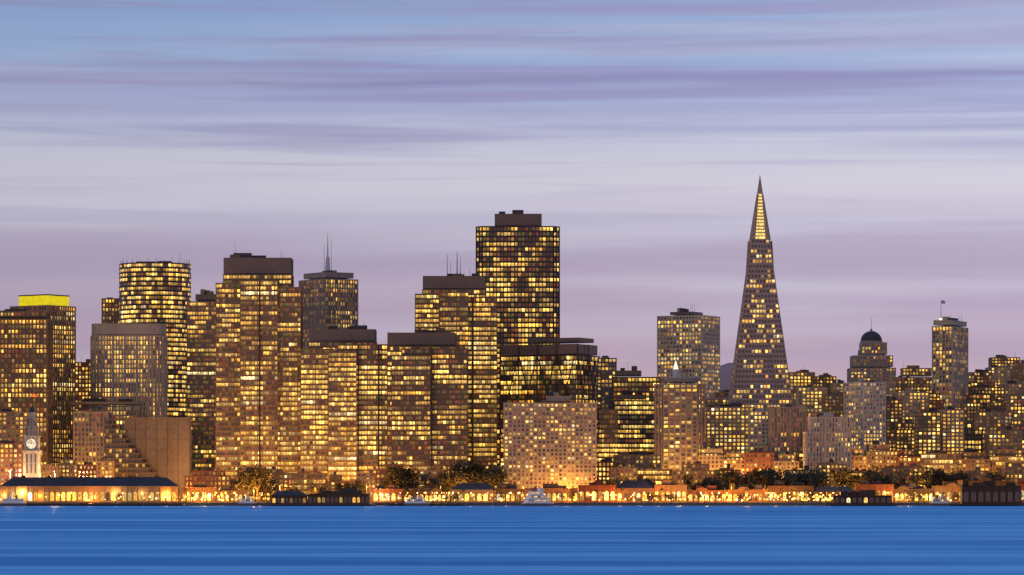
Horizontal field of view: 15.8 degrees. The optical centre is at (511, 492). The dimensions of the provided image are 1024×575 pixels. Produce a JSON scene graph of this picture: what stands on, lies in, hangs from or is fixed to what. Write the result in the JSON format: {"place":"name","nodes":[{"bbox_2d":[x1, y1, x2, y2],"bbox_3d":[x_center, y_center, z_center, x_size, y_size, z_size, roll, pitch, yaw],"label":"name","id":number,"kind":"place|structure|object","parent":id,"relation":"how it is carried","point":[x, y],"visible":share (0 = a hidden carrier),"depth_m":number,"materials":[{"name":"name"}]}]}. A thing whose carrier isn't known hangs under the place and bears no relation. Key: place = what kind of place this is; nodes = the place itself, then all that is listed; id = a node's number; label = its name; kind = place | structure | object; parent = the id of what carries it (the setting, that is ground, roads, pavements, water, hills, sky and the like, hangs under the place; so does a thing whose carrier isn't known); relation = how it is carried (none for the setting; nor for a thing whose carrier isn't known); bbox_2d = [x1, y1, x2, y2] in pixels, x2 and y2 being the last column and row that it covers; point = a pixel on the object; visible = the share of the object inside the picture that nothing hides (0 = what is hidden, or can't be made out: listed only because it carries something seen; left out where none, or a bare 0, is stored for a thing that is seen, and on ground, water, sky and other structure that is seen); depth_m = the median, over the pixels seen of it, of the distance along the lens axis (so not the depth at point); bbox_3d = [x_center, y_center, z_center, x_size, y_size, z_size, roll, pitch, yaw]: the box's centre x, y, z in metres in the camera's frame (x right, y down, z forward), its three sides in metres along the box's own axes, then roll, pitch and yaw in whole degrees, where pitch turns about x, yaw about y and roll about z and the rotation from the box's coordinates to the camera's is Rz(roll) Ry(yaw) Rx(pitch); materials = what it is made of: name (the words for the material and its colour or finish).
{"place":"outdoors","nodes":[
{"label":"outdoors","id":0,"kind":"place"},
{"bbox_2d":[0,408,28,442],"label":"office building","id":1,"kind":"structure","parent":0,"point":[13,424],"depth_m":2818.80,"materials":[{"name":"concrete"}]},
{"bbox_2d":[0,309,52,465],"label":"office tower","id":2,"kind":"structure","parent":0,"point":[26,355],"depth_m":2932.70,"materials":[{"name":"brown concrete"}]},
{"bbox_2d":[10,294,75,465],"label":"office tower","id":3,"kind":"structure","parent":0,"point":[61,311],"depth_m":3029.99,"materials":[{"name":"beige stone"}]},
{"bbox_2d":[57,456,79,476],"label":"commercial building","id":4,"kind":"structure","parent":0,"point":[69,467],"depth_m":2816.20,"materials":[{"name":"beige stone"}]},
{"bbox_2d":[76,355,89,409],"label":"office building","id":5,"kind":"structure","parent":0,"point":[82,380],"depth_m":3237.30,"materials":[{"name":"red brick"}]},
{"bbox_2d":[77,461,96,476],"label":"commercial building","id":6,"kind":"structure","parent":0,"point":[87,469],"depth_m":2813.88,"materials":[{"name":"red brick"}]},
{"bbox_2d":[73,410,111,468],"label":"office building","id":7,"kind":"structure","parent":0,"point":[89,436],"depth_m":2888.70,"materials":[{"name":"brown stone"}]},
{"bbox_2d":[97,454,114,476],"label":"commercial building","id":8,"kind":"structure","parent":0,"point":[105,467],"depth_m":2798.80,"materials":[{"name":"beige stone"}]},
{"bbox_2d":[72,398,141,437],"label":"office building","id":9,"kind":"structure","parent":0,"point":[118,416],"depth_m":2984.70,"materials":[{"name":"beige concrete"}]},
{"bbox_2d":[101,297,118,322],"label":"office tower","id":10,"kind":"structure","parent":0,"point":[110,309],"depth_m":3337.70,"materials":[{"name":"brown concrete"}]},
{"bbox_2d":[90,323,167,416],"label":"office building","id":11,"kind":"structure","parent":0,"point":[128,360],"depth_m":3039.82,"materials":[{"name":"white concrete"}]},
{"bbox_2d":[119,258,190,416],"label":"round office tower","id":12,"kind":"structure","parent":0,"point":[158,292],"depth_m":3194.61,"materials":[{"name":"glass"}]},
{"bbox_2d":[182,483,217,501],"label":"waterfront building","id":13,"kind":"structure","parent":0,"point":[201,488],"depth_m":2714.94,"materials":[{"name":"paint"}]},
{"bbox_2d":[187,289,215,475],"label":"office tower","id":14,"kind":"structure","parent":0,"point":[201,361],"depth_m":3092.78,"materials":[{"name":"concrete"}]},
{"bbox_2d":[184,465,231,489],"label":"commercial building","id":15,"kind":"structure","parent":0,"point":[210,477],"depth_m":2819.85,"materials":[{"name":"red brick"}]},
{"bbox_2d":[215,484,247,501],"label":"waterfront building","id":16,"kind":"structure","parent":0,"point":[229,491],"depth_m":2715.00,"materials":[{"name":"brown paint"}]},
{"bbox_2d":[216,251,302,477],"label":"office tower","id":17,"kind":"structure","parent":0,"point":[259,322],"depth_m":2899.98,"materials":[{"name":"brown concrete"}]},
{"bbox_2d":[263,467,287,501],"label":"commercial building","id":18,"kind":"structure","parent":0,"point":[280,476],"depth_m":2819.76,"materials":[{"name":"brown concrete"}]},
{"bbox_2d":[271,489,307,503],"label":"pier restaurant","id":19,"kind":"structure","parent":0,"point":[286,496],"depth_m":2666.00},
{"bbox_2d":[288,467,326,501],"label":"commercial building","id":20,"kind":"structure","parent":0,"point":[303,478],"depth_m":2809.17,"materials":[{"name":"brown concrete"}]},
{"bbox_2d":[299,234,357,348],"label":"office tower","id":21,"kind":"structure","parent":0,"point":[330,297],"depth_m":3245.50,"materials":[{"name":"grey stone"}]},
{"bbox_2d":[308,488,369,503],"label":"pier restaurant","id":22,"kind":"structure","parent":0,"point":[349,495],"depth_m":2668.00},
{"bbox_2d":[300,325,393,480],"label":"office tower","id":23,"kind":"structure","parent":0,"point":[343,402],"depth_m":2881.24,"materials":[{"name":"brown concrete"}]},
{"bbox_2d":[349,469,375,501],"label":"commercial building","id":24,"kind":"structure","parent":0,"point":[368,478],"depth_m":2823.32,"materials":[{"name":"concrete"}]},
{"bbox_2d":[372,483,402,501],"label":"waterfront building","id":25,"kind":"structure","parent":0,"point":[392,492],"depth_m":2715.00,"materials":[{"name":"orange brick"}]},
{"bbox_2d":[403,486,450,501],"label":"waterfront building","id":26,"kind":"structure","parent":0,"point":[422,491],"depth_m":2715.00,"materials":[{"name":"orange concrete"}]},
{"bbox_2d":[387,328,467,473],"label":"office tower","id":27,"kind":"structure","parent":0,"point":[427,398],"depth_m":2861.42,"materials":[{"name":"brown concrete"}]},
{"bbox_2d":[415,257,496,467],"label":"office tower","id":28,"kind":"structure","parent":0,"point":[463,307],"depth_m":2990.16,"materials":[{"name":"brown concrete"}]},
{"bbox_2d":[451,481,494,501],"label":"waterfront building","id":29,"kind":"structure","parent":0,"point":[481,492],"depth_m":2715.00,"materials":[{"name":"beige paint"}]},
{"bbox_2d":[496,479,524,501],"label":"waterfront building","id":30,"kind":"structure","parent":0,"point":[514,496],"depth_m":2715.00,"materials":[{"name":"brown paint"}]},
{"bbox_2d":[0,506,1023,574],"bbox_3d":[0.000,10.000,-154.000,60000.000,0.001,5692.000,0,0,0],"label":"water","id":31,"kind":"structure","parent":0,"point":[511,540],"depth_m":763.99,"materials":[{"name":"blue liquid"}]},
{"bbox_2d":[522,488,553,505],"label":"ferry boat","id":32,"kind":"object","parent":31,"relation":"on","point":[538,497],"visible":0.97,"depth_m":2631.33,"materials":[{"name":"white paint"}]},
{"bbox_2d":[832,490,892,503],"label":"pier shed","id":33,"kind":"structure","parent":31,"relation":"in","point":[861,497],"depth_m":2672.00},
{"bbox_2d":[960,475,1020,503],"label":"pier shed","id":34,"kind":"structure","parent":31,"relation":"in","point":[986,492],"depth_m":2665.00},
{"bbox_2d":[0,502,1023,505],"bbox_3d":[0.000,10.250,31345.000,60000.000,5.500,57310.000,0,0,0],"label":"ground","id":35,"kind":"structure","parent":0,"point":[607,503],"depth_m":2690.00,"materials":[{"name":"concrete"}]},
{"bbox_2d":[0,440,23,484],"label":"brick building","id":36,"kind":"structure","parent":35,"relation":"on","point":[11,455],"depth_m":2749.80,"materials":[{"name":"red brick"}]},
{"bbox_2d":[22,394,41,476],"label":"clock tower","id":37,"kind":"structure","parent":35,"relation":"on","point":[31,451],"depth_m":2729.65,"materials":[{"name":"beige stone"}]},
{"bbox_2d":[0,476,179,501],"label":"ferry terminal building","id":38,"kind":"structure","parent":35,"relation":"on","point":[91,489],"depth_m":2705.00,"materials":[{"name":"beige paint"}]},
{"bbox_2d":[105,417,191,501],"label":"terraced hotel","id":39,"kind":"structure","parent":35,"relation":"on","point":[153,447],"depth_m":2886.00,"materials":[{"name":"concrete"}]},
{"bbox_2d":[462,460,495,482],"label":"tree","id":40,"kind":"object","parent":35,"relation":"on","point":[477,477],"visible":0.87,"depth_m":2750.96,"materials":[{"name":"green plant"}]},
{"bbox_2d":[0,492,1022,501],"bbox_3d":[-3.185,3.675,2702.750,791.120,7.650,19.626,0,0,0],"label":"promenade lights","id":41,"kind":"object","parent":35,"relation":"on","point":[793,499],"visible":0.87,"depth_m":2694.46,"materials":[{"name":"yellow"}]},
{"bbox_2d":[597,458,617,478],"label":"apartment building","id":42,"kind":"structure","parent":35,"relation":"on","point":[605,465],"depth_m":2829.65,"materials":[{"name":"red brick"}]},
{"bbox_2d":[613,451,660,468],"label":"apartment building","id":43,"kind":"structure","parent":35,"relation":"on","point":[639,459],"depth_m":2839.80,"materials":[{"name":"beige stone"}]},
{"bbox_2d":[705,390,728,406],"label":"apartment building","id":44,"kind":"structure","parent":35,"relation":"on","point":[721,394],"depth_m":3138.96,"materials":[{"name":"beige stone"}]},
{"bbox_2d":[705,403,753,458],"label":"apartment building","id":45,"kind":"structure","parent":35,"relation":"on","point":[726,428],"depth_m":2947.80,"materials":[{"name":"beige concrete"}]},
{"bbox_2d":[774,451,798,476],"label":"apartment building","id":46,"kind":"structure","parent":35,"relation":"on","point":[786,461],"depth_m":2868.18,"materials":[{"name":"beige concrete"}]},
{"bbox_2d":[767,404,827,460],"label":"office building","id":47,"kind":"structure","parent":35,"relation":"on","point":[787,425],"depth_m":2877.70,"materials":[{"name":"brown stone"}]},
{"bbox_2d":[789,365,814,403],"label":"apartment building","id":48,"kind":"structure","parent":35,"relation":"on","point":[801,378],"depth_m":3487.30,"materials":[{"name":"beige stone"}]},
{"bbox_2d":[803,413,851,471],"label":"office building","id":49,"kind":"structure","parent":35,"relation":"on","point":[828,435],"depth_m":2848.96,"materials":[{"name":"white concrete"}]},
{"bbox_2d":[847,320,895,395],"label":"domed tower","id":50,"kind":"structure","parent":35,"relation":"on","point":[872,360],"depth_m":3632.93,"materials":[{"name":"grey stone"}]},
{"bbox_2d":[894,419,914,456],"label":"apartment building","id":51,"kind":"structure","parent":35,"relation":"on","point":[904,434],"depth_m":3144.31,"materials":[{"name":"brown concrete"}]},
{"bbox_2d":[896,365,931,392],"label":"apartment building","id":52,"kind":"structure","parent":35,"relation":"on","point":[916,378],"depth_m":3736.96,"materials":[{"name":"concrete"}]},
{"bbox_2d":[915,466,938,488],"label":"tree","id":53,"kind":"object","parent":35,"relation":"on","point":[924,478],"visible":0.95,"depth_m":2762.03,"materials":[{"name":"green plant"}]},
{"bbox_2d":[932,300,967,408],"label":"hotel tower","id":54,"kind":"structure","parent":35,"relation":"on","point":[949,360],"depth_m":3579.29,"materials":[{"name":"white concrete"}]},
{"bbox_2d":[966,390,990,411],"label":"apartment building","id":55,"kind":"structure","parent":35,"relation":"on","point":[983,398],"depth_m":3448.97,"materials":[{"name":"stone"}]},
{"bbox_2d":[968,385,1004,399],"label":"apartment building","id":56,"kind":"structure","parent":35,"relation":"on","point":[996,392],"depth_m":3587.80,"materials":[{"name":"brown concrete"}]},
{"bbox_2d":[985,365,1009,386],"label":"apartment building","id":57,"kind":"structure","parent":35,"relation":"on","point":[1000,374],"depth_m":3937.80,"materials":[{"name":"beige concrete"}]},
{"bbox_2d":[988,353,1019,366],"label":"apartment building","id":58,"kind":"structure","parent":35,"relation":"on","point":[1000,360],"depth_m":4037.80,"materials":[{"name":"brown concrete"}]},
{"bbox_2d":[1006,359,1023,383],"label":"apartment building","id":59,"kind":"structure","parent":35,"relation":"on","point":[1016,371],"depth_m":3987.65,"materials":[{"name":"concrete"}]},
{"bbox_2d":[0,0,1023,382],"label":"sky","id":60,"kind":"structure","parent":0,"point":[884,139],"materials":[{"name":"purple"}]},
{"bbox_2d":[476,210,559,464],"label":"skyscraper","id":61,"kind":"structure","parent":0,"point":[518,259],"depth_m":3155.96,"materials":[{"name":"stone"}]},
{"bbox_2d":[499,338,599,465],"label":"braced office building","id":62,"kind":"structure","parent":0,"point":[532,373],"depth_m":2943.85,"materials":[{"name":"black metal"}]},
{"bbox_2d":[503,386,596,488],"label":"apartment building","id":63,"kind":"structure","parent":0,"point":[556,443],"depth_m":2787.75,"materials":[{"name":"beige concrete"}]},
{"bbox_2d":[525,483,577,501],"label":"waterfront building","id":64,"kind":"structure","parent":0,"point":[553,491],"depth_m":2715.00,"materials":[{"name":"paint"}]},
{"bbox_2d":[578,480,616,501],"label":"waterfront building","id":65,"kind":"structure","parent":0,"point":[603,493],"depth_m":2715.00,"materials":[{"name":"orange brick"}]},
{"bbox_2d":[598,352,616,408],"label":"office building","id":66,"kind":"structure","parent":0,"point":[607,366],"depth_m":3337.05,"materials":[{"name":"concrete"}]},
{"bbox_2d":[598,406,617,460],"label":"office building","id":67,"kind":"structure","parent":0,"point":[608,436],"depth_m":2967.28,"materials":[{"name":"brown concrete"}]},
{"bbox_2d":[610,460,637,483],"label":"commercial building","id":68,"kind":"structure","parent":0,"point":[624,471],"depth_m":2808.27,"materials":[{"name":"beige stone"}]},
{"bbox_2d":[613,390,653,454],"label":"office building","id":69,"kind":"structure","parent":0,"point":[635,425],"depth_m":3067.46,"materials":[{"name":"stone"}]},
{"bbox_2d":[616,479,654,501],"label":"waterfront building","id":70,"kind":"structure","parent":0,"point":[638,488],"depth_m":2715.00,"materials":[{"name":"brown paint"}]},
{"bbox_2d":[611,366,660,405],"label":"office building","id":71,"kind":"structure","parent":0,"point":[629,380],"depth_m":3214.96,"materials":[{"name":"brown concrete"}]},
{"bbox_2d":[638,461,672,484],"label":"commercial building","id":72,"kind":"structure","parent":0,"point":[653,473],"depth_m":2817.53,"materials":[{"name":"brown concrete"}]},
{"bbox_2d":[653,474,687,501],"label":"waterfront building","id":73,"kind":"structure","parent":0,"point":[674,489],"depth_m":2715.00,"materials":[{"name":"paint"}]},
{"bbox_2d":[654,357,704,469],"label":"apartment tower","id":74,"kind":"structure","parent":0,"point":[679,425],"depth_m":2886.96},
{"bbox_2d":[657,304,719,398],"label":"office tower","id":75,"kind":"structure","parent":0,"point":[688,340],"depth_m":3434.74,"materials":[{"name":"white concrete"}]},
{"bbox_2d":[672,461,714,489],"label":"commercial building","id":76,"kind":"structure","parent":0,"point":[699,470],"depth_m":2809.14,"materials":[{"name":"brown concrete"}]},
{"bbox_2d":[687,484,726,501],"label":"waterfront building","id":77,"kind":"structure","parent":0,"point":[709,491],"depth_m":2715.00,"materials":[{"name":"orange brick"}]},
{"bbox_2d":[698,445,722,469],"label":"apartment building","id":78,"kind":"structure","parent":0,"point":[712,457],"depth_m":2884.36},
{"bbox_2d":[720,363,732,398],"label":"hill","id":79,"kind":"structure","parent":0,"point":[725,374],"depth_m":6469.11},
{"bbox_2d":[723,444,743,478],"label":"apartment building","id":80,"kind":"structure","parent":0,"point":[736,458],"depth_m":2882.40,"materials":[{"name":"concrete"}]},
{"bbox_2d":[727,485,767,501],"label":"waterfront building","id":81,"kind":"structure","parent":0,"point":[752,494],"depth_m":2715.00,"materials":[{"name":"paint"}]},
{"bbox_2d":[748,409,767,452],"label":"apartment building","id":82,"kind":"structure","parent":0,"point":[758,428],"depth_m":2929.75,"materials":[{"name":"white concrete"}]},
{"bbox_2d":[744,447,773,473],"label":"apartment building","id":83,"kind":"structure","parent":0,"point":[756,458],"depth_m":2870.16,"materials":[{"name":"red brick"}]},
{"bbox_2d":[728,177,792,410],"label":"pyramid skyscraper","id":84,"kind":"structure","parent":0,"point":[760,378],"depth_m":3002.74,"materials":[{"name":"concrete"}]},
{"bbox_2d":[768,479,813,501],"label":"waterfront building","id":85,"kind":"structure","parent":0,"point":[780,484],"depth_m":2715.00,"materials":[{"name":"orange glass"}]},
{"bbox_2d":[796,384,826,411],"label":"apartment building","id":86,"kind":"structure","parent":0,"point":[809,396],"depth_m":3288.80,"materials":[{"name":"beige concrete"}]},
{"bbox_2d":[811,373,836,394],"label":"apartment building","id":87,"kind":"structure","parent":0,"point":[825,379],"depth_m":3468.65,"materials":[{"name":"brown concrete"}]},
{"bbox_2d":[816,457,846,485],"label":"commercial building","id":88,"kind":"structure","parent":0,"point":[831,464],"depth_m":2812.31,"materials":[{"name":"beige stone"}]},
{"bbox_2d":[822,392,843,416],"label":"apartment building","id":89,"kind":"structure","parent":0,"point":[832,402],"depth_m":3238.80,"materials":[{"name":"beige stone"}]},
{"bbox_2d":[814,485,855,501],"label":"waterfront building","id":90,"kind":"structure","parent":0,"point":[823,489],"depth_m":2716.08,"materials":[{"name":"brown paint"}]},
{"bbox_2d":[852,449,866,469],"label":"apartment building","id":91,"kind":"structure","parent":0,"point":[859,459],"depth_m":2876.53,"materials":[{"name":"beige stone"}]},
{"bbox_2d":[843,378,885,450],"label":"apartment tower","id":92,"kind":"structure","parent":0,"point":[864,405],"depth_m":2950.10,"materials":[{"name":"white concrete"}]},
{"bbox_2d":[854,480,894,501],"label":"waterfront building","id":93,"kind":"structure","parent":0,"point":[881,488],"depth_m":2715.00,"materials":[{"name":"orange brick"}]},
{"bbox_2d":[864,440,896,471],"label":"apartment building","id":94,"kind":"structure","parent":0,"point":[878,455],"depth_m":2889.03,"materials":[{"name":"beige stone"}]},
{"bbox_2d":[886,396,902,437],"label":"apartment building","id":95,"kind":"structure","parent":0,"point":[894,410],"depth_m":3189.80,"materials":[{"name":"brown concrete"}]},
{"bbox_2d":[881,462,930,488],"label":"commercial building","id":96,"kind":"structure","parent":0,"point":[901,467],"depth_m":2830.84,"materials":[{"name":"brown concrete"}]},
{"bbox_2d":[895,443,920,465],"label":"apartment building","id":97,"kind":"structure","parent":0,"point":[905,456],"depth_m":2868.62,"materials":[{"name":"red brick"}]},
{"bbox_2d":[894,389,928,422],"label":"apartment building","id":98,"kind":"structure","parent":0,"point":[913,402],"depth_m":3288.80,"materials":[{"name":"beige concrete"}]},
{"bbox_2d":[894,483,932,501],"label":"waterfront building","id":99,"kind":"structure","parent":0,"point":[902,488],"depth_m":2715.00,"materials":[{"name":"beige concrete"}]},
{"bbox_2d":[915,408,940,456],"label":"apartment tower","id":100,"kind":"structure","parent":0,"point":[927,430],"depth_m":2998.80,"materials":[{"name":"beige stone"}]},
{"bbox_2d":[918,450,961,474],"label":"apartment building","id":101,"kind":"structure","parent":0,"point":[946,461],"depth_m":2866.16,"materials":[{"name":"brown concrete"}]},
{"bbox_2d":[932,480,962,501],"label":"waterfront building","id":102,"kind":"structure","parent":0,"point":[950,490],"depth_m":2715.00,"materials":[{"name":"paint"}]},
{"bbox_2d":[939,405,963,452],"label":"apartment tower","id":103,"kind":"structure","parent":0,"point":[952,429],"depth_m":3008.80,"materials":[{"name":"beige concrete"}]},
{"bbox_2d":[960,400,980,428],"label":"apartment building","id":104,"kind":"structure","parent":0,"point":[970,407],"depth_m":3337.65,"materials":[{"name":"brown concrete"}]},
{"bbox_2d":[964,417,982,451],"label":"apartment building","id":105,"kind":"structure","parent":0,"point":[972,437],"depth_m":3115.20,"materials":[{"name":"stone"}]},
{"bbox_2d":[961,448,989,474],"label":"apartment building","id":106,"kind":"structure","parent":0,"point":[971,459],"depth_m":2864.20,"materials":[{"name":"brown concrete"}]},
{"bbox_2d":[975,408,1011,438],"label":"apartment building","id":107,"kind":"structure","parent":0,"point":[990,419],"depth_m":3187.80,"materials":[{"name":"concrete"}]},
{"bbox_2d":[984,426,1021,455],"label":"apartment building","id":108,"kind":"structure","parent":0,"point":[1004,437],"depth_m":2987.80,"materials":[{"name":"beige stone"}]},
{"bbox_2d":[986,446,1023,473],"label":"apartment building","id":109,"kind":"structure","parent":0,"point":[1000,458],"depth_m":2874.20,"materials":[{"name":"brown concrete"}]},
{"bbox_2d":[998,462,1023,483],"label":"commercial building","id":110,"kind":"structure","parent":0,"point":[1014,469],"depth_m":2815.86,"materials":[{"name":"beige stone"}]},
{"bbox_2d":[1006,390,1023,429],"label":"apartment building","id":111,"kind":"structure","parent":0,"point":[1015,404],"depth_m":3287.80,"materials":[{"name":"concrete"}]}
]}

